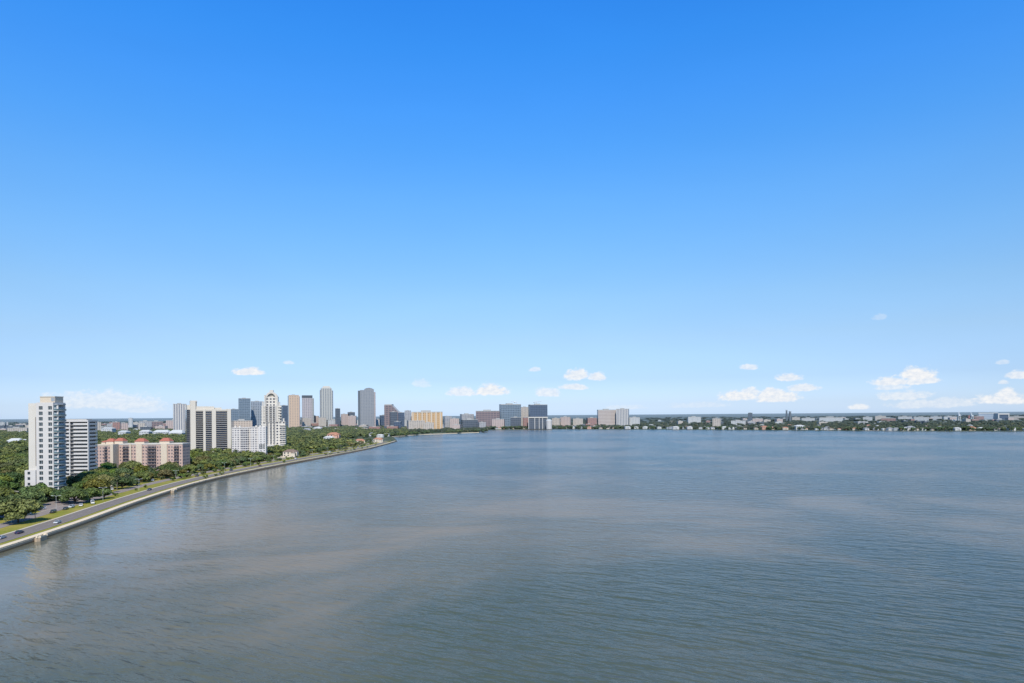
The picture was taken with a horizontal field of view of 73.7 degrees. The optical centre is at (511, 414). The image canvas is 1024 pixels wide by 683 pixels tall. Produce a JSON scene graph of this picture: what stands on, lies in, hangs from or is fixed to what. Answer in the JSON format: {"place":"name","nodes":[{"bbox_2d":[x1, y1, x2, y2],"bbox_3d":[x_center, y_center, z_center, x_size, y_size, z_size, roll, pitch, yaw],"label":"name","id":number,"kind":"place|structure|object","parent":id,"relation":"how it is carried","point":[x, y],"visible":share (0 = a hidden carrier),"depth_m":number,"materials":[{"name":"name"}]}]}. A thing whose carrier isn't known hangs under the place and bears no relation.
{"place":"outdoors","nodes":[
{"label":"outdoors","id":0,"kind":"place"},
{"bbox_2d":[25,396,66,489],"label":"residential tower","id":1,"kind":"structure","parent":0,"point":[47,420],"depth_m":455.40,"materials":[{"name":"white paint"}]},
{"bbox_2d":[0,442,374,527],"bbox_3d":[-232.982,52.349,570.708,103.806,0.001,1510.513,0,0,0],"label":"service road","id":2,"kind":"structure","parent":0,"point":[9,523],"depth_m":457.56,"materials":[{"name":"asphalt"}]},
{"bbox_2d":[0,443,367,523],"bbox_3d":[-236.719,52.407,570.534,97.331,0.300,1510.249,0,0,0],"label":"service kerb","id":3,"kind":"structure","parent":2,"relation":"on","point":[126,488],"depth_m":444.15,"materials":[{"name":"concrete"}]},
{"bbox_2d":[0,442,386,542],"bbox_3d":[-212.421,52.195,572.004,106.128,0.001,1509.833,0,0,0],"label":"road","id":4,"kind":"structure","parent":0,"point":[32,529],"depth_m":399.37,"materials":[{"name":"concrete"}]},
{"bbox_2d":[1,447,366,542],"bbox_3d":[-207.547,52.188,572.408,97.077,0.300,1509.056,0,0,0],"label":"verge kerb","id":5,"kind":"structure","parent":4,"relation":"on","point":[134,498],"depth_m":400.89,"materials":[{"name":"concrete"}]},
{"bbox_2d":[2,442,381,534],"bbox_3d":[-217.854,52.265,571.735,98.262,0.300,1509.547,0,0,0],"label":"kerb","id":6,"kind":"structure","parent":4,"relation":"on","point":[132,494],"depth_m":413.25,"materials":[{"name":"concrete"}]},
{"bbox_2d":[0,442,387,544],"bbox_3d":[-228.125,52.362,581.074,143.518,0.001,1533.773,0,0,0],"label":"lawn","id":7,"kind":"structure","parent":0,"point":[23,524],"depth_m":434.74,"materials":[{"name":"green plant"}]},
{"bbox_2d":[0,494,28,513],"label":"oak tree","id":8,"kind":"object","parent":7,"relation":"on","point":[9,497],"visible":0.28,"depth_m":350.15,"materials":[{"name":"green plant"}]},
{"bbox_2d":[0,498,43,522],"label":"oak tree","id":9,"kind":"object","parent":7,"relation":"on","point":[15,509],"visible":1,"depth_m":326.50,"materials":[{"name":"green plant"}]},
{"bbox_2d":[50,489,67,502],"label":"oak tree","id":10,"kind":"object","parent":7,"relation":"on","point":[55,493],"visible":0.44,"depth_m":407.05,"materials":[{"name":"green plant"}]},
{"bbox_2d":[59,489,88,503],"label":"oak tree","id":11,"kind":"object","parent":7,"relation":"on","point":[68,494],"visible":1,"depth_m":400.87,"materials":[{"name":"green plant"}]},
{"bbox_2d":[72,480,86,489],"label":"oak tree","id":12,"kind":"object","parent":7,"relation":"on","point":[78,485],"visible":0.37,"depth_m":451.95,"materials":[{"name":"green plant"}]},
{"bbox_2d":[84,487,100,500],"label":"oak tree","id":13,"kind":"object","parent":7,"relation":"on","point":[93,492],"visible":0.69,"depth_m":416.55,"materials":[{"name":"green plant"}]},
{"bbox_2d":[82,478,110,489],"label":"oak tree","id":14,"kind":"object","parent":7,"relation":"on","point":[96,483],"visible":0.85,"depth_m":449.60,"materials":[{"name":"green plant"}]},
{"bbox_2d":[96,488,111,498],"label":"oak tree","id":15,"kind":"object","parent":7,"relation":"on","point":[105,492],"visible":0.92,"depth_m":426.10,"materials":[{"name":"green plant"}]},
{"bbox_2d":[95,474,113,482],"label":"oak tree","id":16,"kind":"object","parent":7,"relation":"on","point":[105,476],"visible":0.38,"depth_m":480.61,"materials":[{"name":"green plant"}]},
{"bbox_2d":[112,476,132,488],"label":"oak tree","id":17,"kind":"object","parent":7,"relation":"on","point":[126,481],"visible":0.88,"depth_m":485.56,"materials":[{"name":"green plant"}]},
{"bbox_2d":[129,476,138,485],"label":"oak tree","id":18,"kind":"object","parent":7,"relation":"on","point":[134,479],"visible":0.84,"depth_m":505.31,"materials":[{"name":"green plant"}]},
{"bbox_2d":[131,471,149,481],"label":"oak tree","id":19,"kind":"object","parent":7,"relation":"on","point":[138,474],"visible":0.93,"depth_m":532.47,"materials":[{"name":"green plant"}]},
{"bbox_2d":[157,469,173,478],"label":"oak tree","id":20,"kind":"object","parent":7,"relation":"on","point":[166,472],"visible":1,"depth_m":562.99,"materials":[{"name":"green plant"}]},
{"bbox_2d":[184,465,197,470],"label":"oak tree","id":21,"kind":"object","parent":7,"relation":"on","point":[192,467],"visible":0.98,"depth_m":616.95,"materials":[{"name":"green plant"}]},
{"bbox_2d":[203,463,215,470],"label":"oak tree","id":22,"kind":"object","parent":7,"relation":"on","point":[209,466],"visible":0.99,"depth_m":643.61,"materials":[{"name":"green plant"}]},
{"bbox_2d":[283,449,298,456],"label":"house","id":23,"kind":"structure","parent":7,"relation":"on","point":[289,452],"depth_m":857.84,"materials":[{"name":"white paint"}]},
{"bbox_2d":[0,441,392,546],"bbox_3d":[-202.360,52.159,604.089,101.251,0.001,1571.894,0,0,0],"label":"shore pavement","id":24,"kind":"structure","parent":0,"point":[25,538],"depth_m":366.08,"materials":[{"name":"concrete"}]},
{"bbox_2d":[327,432,340,437],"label":"house","id":25,"kind":"structure","parent":0,"point":[335,435],"depth_m":1494.66,"materials":[{"name":"ceramic"}]},
{"bbox_2d":[0,429,1023,682],"bbox_3d":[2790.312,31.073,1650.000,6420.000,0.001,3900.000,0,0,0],"label":"water","id":26,"kind":"structure","parent":0,"point":[590,555],"depth_m":231.30,"materials":[{"name":"liquid"}]},
{"bbox_2d":[0,412,1023,542],"bbox_3d":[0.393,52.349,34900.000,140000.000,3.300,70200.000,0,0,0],"label":"land","id":27,"kind":"structure","parent":0,"point":[391,438],"depth_m":12657.09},
{"bbox_2d":[0,474,14,482],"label":"oak tree","id":28,"kind":"object","parent":27,"relation":"on","point":[8,478],"visible":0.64,"depth_m":481.09,"materials":[{"name":"green plant"}]},
{"bbox_2d":[0,465,16,471],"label":"oak tree","id":29,"kind":"object","parent":27,"relation":"on","point":[9,467],"visible":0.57,"depth_m":619.20,"materials":[{"name":"green plant"}]},
{"bbox_2d":[0,487,19,497],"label":"oak tree","id":30,"kind":"object","parent":27,"relation":"on","point":[4,491],"visible":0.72,"depth_m":390.29,"materials":[{"name":"green plant"}]},
{"bbox_2d":[0,472,24,482],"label":"oak tree","id":31,"kind":"object","parent":27,"relation":"on","point":[20,477],"visible":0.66,"depth_m":514.32,"materials":[{"name":"green plant"}]},
{"bbox_2d":[9,482,21,490],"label":"oak tree","id":32,"kind":"object","parent":27,"relation":"on","point":[14,486],"visible":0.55,"depth_m":462.57,"materials":[{"name":"green plant"}]},
{"bbox_2d":[7,427,26,430],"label":"warehouse","id":33,"kind":"structure","parent":27,"relation":"on","point":[17,429],"depth_m":2302.10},
{"bbox_2d":[15,464,28,472],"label":"oak tree","id":34,"kind":"object","parent":27,"relation":"on","point":[22,468],"visible":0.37,"depth_m":565.89,"materials":[{"name":"green plant"}]},
{"bbox_2d":[18,484,47,498],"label":"oak tree","id":35,"kind":"object","parent":27,"relation":"on","point":[23,489],"visible":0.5,"depth_m":414.62,"materials":[{"name":"green plant"}]},
{"bbox_2d":[20,490,46,501],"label":"oak tree","id":36,"kind":"object","parent":27,"relation":"on","point":[40,495],"visible":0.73,"depth_m":391.65,"materials":[{"name":"green plant"}]},
{"bbox_2d":[34,487,57,501],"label":"oak tree","id":37,"kind":"object","parent":27,"relation":"on","point":[47,490],"visible":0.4,"depth_m":413.20,"materials":[{"name":"green plant"}]},
{"bbox_2d":[37,496,88,513],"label":"parking lot","id":38,"kind":"structure","parent":27,"relation":"on","point":[53,504],"depth_m":400.82,"materials":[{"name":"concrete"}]},
{"bbox_2d":[69,473,89,487],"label":"oak tree","id":39,"kind":"object","parent":27,"relation":"on","point":[74,478],"visible":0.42,"depth_m":493.45,"materials":[{"name":"green plant"}]},
{"bbox_2d":[66,419,97,475],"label":"apartment block","id":40,"kind":"structure","parent":27,"relation":"on","point":[81,445],"depth_m":556.50,"materials":[{"name":"white paint"}]},
{"bbox_2d":[78,473,101,481],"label":"oak tree","id":41,"kind":"object","parent":27,"relation":"on","point":[87,477],"visible":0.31,"depth_m":484.13,"materials":[{"name":"green plant"}]},
{"bbox_2d":[99,463,113,468],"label":"oak tree","id":42,"kind":"object","parent":27,"relation":"on","point":[106,465],"visible":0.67,"depth_m":605.11,"materials":[{"name":"green plant"}]},
{"bbox_2d":[101,427,115,431],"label":"hall","id":43,"kind":"structure","parent":27,"relation":"on","point":[111,429],"depth_m":2100.22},
{"bbox_2d":[112,421,120,429],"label":"warehouse","id":44,"kind":"structure","parent":27,"relation":"on","point":[117,425],"depth_m":2501.58,"materials":[{"name":"brick"}]},
{"bbox_2d":[114,467,133,474],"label":"oak tree","id":45,"kind":"object","parent":27,"relation":"on","point":[122,470],"visible":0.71,"depth_m":548.00,"materials":[{"name":"green plant"}]},
{"bbox_2d":[121,422,127,429],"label":"warehouse","id":46,"kind":"structure","parent":27,"relation":"on","point":[124,425],"depth_m":2399.90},
{"bbox_2d":[118,460,141,470],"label":"oak tree","id":47,"kind":"object","parent":27,"relation":"on","point":[129,464],"visible":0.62,"depth_m":591.29,"materials":[{"name":"green plant"}]},
{"bbox_2d":[133,465,151,472],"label":"oak tree","id":48,"kind":"object","parent":27,"relation":"on","point":[140,468],"visible":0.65,"depth_m":574.11,"materials":[{"name":"green plant"}]},
{"bbox_2d":[97,438,189,469],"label":"pink apartments","id":49,"kind":"structure","parent":27,"relation":"on","point":[142,451],"depth_m":644.92,"materials":[{"name":"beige paint"}]},
{"bbox_2d":[139,420,151,426],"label":"warehouse","id":50,"kind":"structure","parent":27,"relation":"on","point":[148,423],"depth_m":2604.73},
{"bbox_2d":[139,430,152,434],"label":"hall","id":51,"kind":"structure","parent":27,"relation":"on","point":[141,432],"depth_m":1801.01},
{"bbox_2d":[152,420,162,427],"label":"warehouse","id":52,"kind":"structure","parent":27,"relation":"on","point":[156,423],"depth_m":2700.00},
{"bbox_2d":[152,430,169,433],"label":"hall","id":53,"kind":"structure","parent":27,"relation":"on","point":[161,431],"depth_m":1802.55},
{"bbox_2d":[158,464,178,472],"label":"oak tree","id":54,"kind":"object","parent":27,"relation":"on","point":[165,466],"visible":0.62,"depth_m":591.65,"materials":[{"name":"green plant"}]},
{"bbox_2d":[166,419,172,428],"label":"apartment block","id":55,"kind":"structure","parent":27,"relation":"on","point":[169,423],"depth_m":2640.47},
{"bbox_2d":[159,461,180,467],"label":"oak tree","id":56,"kind":"object","parent":27,"relation":"on","point":[174,463],"visible":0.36,"depth_m":614.40,"materials":[{"name":"green plant"}]},
{"bbox_2d":[168,430,184,433],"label":"hall","id":57,"kind":"structure","parent":27,"relation":"on","point":[177,432],"depth_m":1754.78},
{"bbox_2d":[173,403,185,430],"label":"hotel tower","id":58,"kind":"structure","parent":27,"relation":"on","point":[179,409],"depth_m":2099.22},
{"bbox_2d":[0,441,396,552],"bbox_3d":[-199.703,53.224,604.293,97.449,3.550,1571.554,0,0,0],"label":"seawall","id":59,"kind":"object","parent":27,"relation":"on","point":[50,533],"visible":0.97,"depth_m":397.78,"materials":[{"name":"concrete"}]},
{"bbox_2d":[34,533,47,541],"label":"lookout","id":60,"kind":"object","parent":59,"relation":"attached to","point":[40,538],"visible":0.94,"depth_m":289.39,"materials":[{"name":"concrete"}]},
{"bbox_2d":[195,455,211,460],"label":"oak tree","id":61,"kind":"object","parent":27,"relation":"on","point":[202,457],"visible":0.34,"depth_m":686.88,"materials":[{"name":"green plant"}]},
{"bbox_2d":[0,425,409,466],"bbox_3d":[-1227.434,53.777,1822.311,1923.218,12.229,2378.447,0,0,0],"label":"wood","id":62,"kind":"object","parent":27,"relation":"on","point":[296,437],"visible":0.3,"depth_m":1329.42,"materials":[{"name":"green plant"}]},
{"bbox_2d":[185,401,230,451],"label":"beige tower","id":63,"kind":"structure","parent":27,"relation":"on","point":[208,428],"depth_m":900.59,"materials":[{"name":"concrete"}]},
{"bbox_2d":[231,408,238,419],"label":"office block","id":64,"kind":"structure","parent":27,"relation":"on","point":[234,414],"depth_m":2800.24,"materials":[{"name":"blue glass"}]},
{"bbox_2d":[231,419,251,439],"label":"apartment block","id":65,"kind":"structure","parent":27,"relation":"on","point":[241,423],"depth_m":1251.95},
{"bbox_2d":[238,398,250,419],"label":"office tower","id":66,"kind":"structure","parent":27,"relation":"on","point":[244,408],"depth_m":2901.32,"materials":[{"name":"blue glass"}]},
{"bbox_2d":[232,425,266,453],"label":"white apartments","id":67,"kind":"structure","parent":27,"relation":"on","point":[253,439],"depth_m":833.05,"materials":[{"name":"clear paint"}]},
{"bbox_2d":[251,401,262,425],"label":"office tower","id":68,"kind":"structure","parent":27,"relation":"on","point":[256,413],"depth_m":2999.19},
{"bbox_2d":[261,390,285,445],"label":"stepped tower","id":69,"kind":"structure","parent":27,"relation":"on","point":[273,421],"depth_m":1013.04,"materials":[{"name":"white paint"}]},
{"bbox_2d":[280,405,287,425],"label":"office tower","id":70,"kind":"structure","parent":27,"relation":"on","point":[285,411],"depth_m":3101.08,"materials":[{"name":"blue glass"}]},
{"bbox_2d":[288,394,299,427],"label":"office tower","id":71,"kind":"structure","parent":27,"relation":"on","point":[293,410],"depth_m":2800.50,"materials":[{"name":"beige concrete"}]},
{"bbox_2d":[301,417,310,425],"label":"office building","id":72,"kind":"structure","parent":27,"relation":"on","point":[305,421],"depth_m":2951.34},
{"bbox_2d":[302,395,313,422],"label":"office tower","id":73,"kind":"structure","parent":27,"relation":"on","point":[307,406],"depth_m":3001.49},
{"bbox_2d":[318,417,325,425],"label":"office building","id":74,"kind":"structure","parent":27,"relation":"on","point":[322,421],"depth_m":2930.22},
{"bbox_2d":[320,386,332,425],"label":"office tower","id":75,"kind":"structure","parent":27,"relation":"on","point":[326,401],"depth_m":3000.03,"materials":[{"name":"silver metal"}]},
{"bbox_2d":[335,408,339,425],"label":"office block","id":76,"kind":"structure","parent":27,"relation":"on","point":[337,415],"depth_m":2900.63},
{"bbox_2d":[341,413,347,424],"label":"office building","id":77,"kind":"structure","parent":27,"relation":"on","point":[344,418],"depth_m":3099.65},
{"bbox_2d":[348,415,356,425],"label":"office building","id":78,"kind":"structure","parent":27,"relation":"on","point":[352,420],"depth_m":3000.33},
{"bbox_2d":[358,388,375,426],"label":"office tower","id":79,"kind":"structure","parent":27,"relation":"on","point":[366,406],"depth_m":2700.19,"materials":[{"name":"silver metal"}]},
{"bbox_2d":[384,404,399,425],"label":"office building","id":80,"kind":"structure","parent":27,"relation":"on","point":[388,408],"depth_m":2600.00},
{"bbox_2d":[390,411,397,425],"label":"office building","id":81,"kind":"structure","parent":27,"relation":"on","point":[393,416],"depth_m":2499.48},
{"bbox_2d":[398,412,404,426],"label":"office building","id":82,"kind":"structure","parent":27,"relation":"on","point":[401,416],"depth_m":2550.33,"materials":[{"name":"blue glass"}]},
{"bbox_2d":[405,410,410,420],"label":"office building","id":83,"kind":"structure","parent":27,"relation":"on","point":[407,414],"depth_m":2700.33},
{"bbox_2d":[407,420,424,428],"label":"apartment block","id":84,"kind":"structure","parent":27,"relation":"on","point":[411,424],"depth_m":2239.82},
{"bbox_2d":[411,410,442,428],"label":"yellow block","id":85,"kind":"structure","parent":27,"relation":"on","point":[435,418],"depth_m":2251.41,"materials":[{"name":"beige paint"}]},
{"bbox_2d":[423,422,433,428],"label":"apartment block","id":86,"kind":"structure","parent":27,"relation":"on","point":[427,425],"depth_m":2199.98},
{"bbox_2d":[392,432,478,436],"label":"seawall","id":87,"kind":"object","parent":27,"relation":"on","point":[431,434],"visible":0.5,"depth_m":1874.65,"materials":[{"name":"concrete"}]},
{"bbox_2d":[443,416,451,427],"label":"office building","id":88,"kind":"structure","parent":27,"relation":"on","point":[447,421],"depth_m":2500.04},
{"bbox_2d":[450,418,458,427],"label":"office building","id":89,"kind":"structure","parent":27,"relation":"on","point":[453,421],"depth_m":2449.68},
{"bbox_2d":[460,413,473,424],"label":"apartment block","id":90,"kind":"structure","parent":27,"relation":"on","point":[464,416],"depth_m":2750.69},
{"bbox_2d":[461,419,477,427],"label":"hospital wing","id":91,"kind":"structure","parent":27,"relation":"on","point":[468,423],"depth_m":2480.94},
{"bbox_2d":[476,410,499,426],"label":"hospital wing","id":92,"kind":"structure","parent":27,"relation":"on","point":[487,416],"depth_m":2700.02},
{"bbox_2d":[492,418,504,426],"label":"hospital wing","id":93,"kind":"structure","parent":27,"relation":"on","point":[497,422],"depth_m":2480.15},
{"bbox_2d":[499,403,520,426],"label":"hospital block","id":94,"kind":"structure","parent":27,"relation":"on","point":[508,411],"depth_m":2749.10,"materials":[{"name":"blue glass"}]},
{"bbox_2d":[4,414,1023,431],"bbox_3d":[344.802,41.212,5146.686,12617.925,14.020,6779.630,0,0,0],"label":"wood","id":95,"kind":"object","parent":27,"relation":"on","point":[849,421],"visible":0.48,"depth_m":2723.63,"materials":[{"name":"green plant"}]},
{"bbox_2d":[511,417,520,428],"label":"hospital wing","id":96,"kind":"structure","parent":27,"relation":"on","point":[515,421],"depth_m":2500.00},
{"bbox_2d":[521,406,527,425],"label":"hospital block","id":97,"kind":"structure","parent":27,"relation":"on","point":[524,411],"depth_m":2849.93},
{"bbox_2d":[528,404,547,416],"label":"hospital block","id":98,"kind":"structure","parent":27,"relation":"on","point":[537,410],"depth_m":2700.43,"materials":[{"name":"blue glass"}]},
{"bbox_2d":[528,417,547,428],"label":"hospital podium","id":99,"kind":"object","parent":27,"relation":"on","point":[536,422],"visible":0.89,"depth_m":2441.50,"materials":[{"name":"white paint"}]},
{"bbox_2d":[546,419,551,428],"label":"storage tank","id":100,"kind":"object","parent":27,"relation":"on","point":[548,423],"visible":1,"depth_m":2411.61,"materials":[{"name":"white paint"}]},
{"bbox_2d":[552,418,559,424],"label":"apartment block","id":101,"kind":"structure","parent":27,"relation":"on","point":[555,421],"depth_m":2799.95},
{"bbox_2d":[561,416,570,425],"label":"apartment block","id":102,"kind":"structure","parent":27,"relation":"on","point":[565,420],"depth_m":2850.60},
{"bbox_2d":[573,418,582,424],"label":"apartment block","id":103,"kind":"structure","parent":27,"relation":"on","point":[577,421],"depth_m":2900.21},
{"bbox_2d":[586,417,596,424],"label":"apartment block","id":104,"kind":"structure","parent":27,"relation":"on","point":[591,420],"depth_m":2900.52,"materials":[{"name":"brick"}]},
{"bbox_2d":[597,409,615,425],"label":"hospital block","id":105,"kind":"structure","parent":27,"relation":"on","point":[606,416],"depth_m":2900.04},
{"bbox_2d":[616,408,628,425],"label":"hospital block","id":106,"kind":"structure","parent":27,"relation":"on","point":[622,416],"depth_m":2869.91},
{"bbox_2d":[629,417,639,424],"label":"warehouse","id":107,"kind":"structure","parent":27,"relation":"on","point":[634,420],"depth_m":2880.04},
{"bbox_2d":[687,416,700,422],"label":"warehouse","id":108,"kind":"structure","parent":27,"relation":"on","point":[693,419],"depth_m":3600.64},
{"bbox_2d":[712,418,720,425],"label":"apartment block","id":109,"kind":"structure","parent":27,"relation":"on","point":[716,421],"depth_m":2350.85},
{"bbox_2d":[731,420,745,424],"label":"warehouse","id":110,"kind":"structure","parent":27,"relation":"on","point":[739,421],"depth_m":2902.61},
{"bbox_2d":[819,416,842,421],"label":"warehouse","id":111,"kind":"structure","parent":27,"relation":"on","point":[829,418],"depth_m":3902.59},
{"bbox_2d":[914,416,928,420],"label":"warehouse","id":112,"kind":"structure","parent":27,"relation":"on","point":[920,418],"depth_m":3999.51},
{"bbox_2d":[978,412,997,418],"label":"port hall","id":113,"kind":"structure","parent":27,"relation":"on","point":[990,415],"depth_m":4300.29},
{"bbox_2d":[994,413,1008,418],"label":"port block","id":114,"kind":"structure","parent":27,"relation":"on","point":[1001,415],"depth_m":4250.50,"materials":[{"name":"white paint"}]},
{"bbox_2d":[0,0,1023,418],"label":"sky","id":115,"kind":"structure","parent":0,"point":[448,207],"materials":[{"name":"blue"}]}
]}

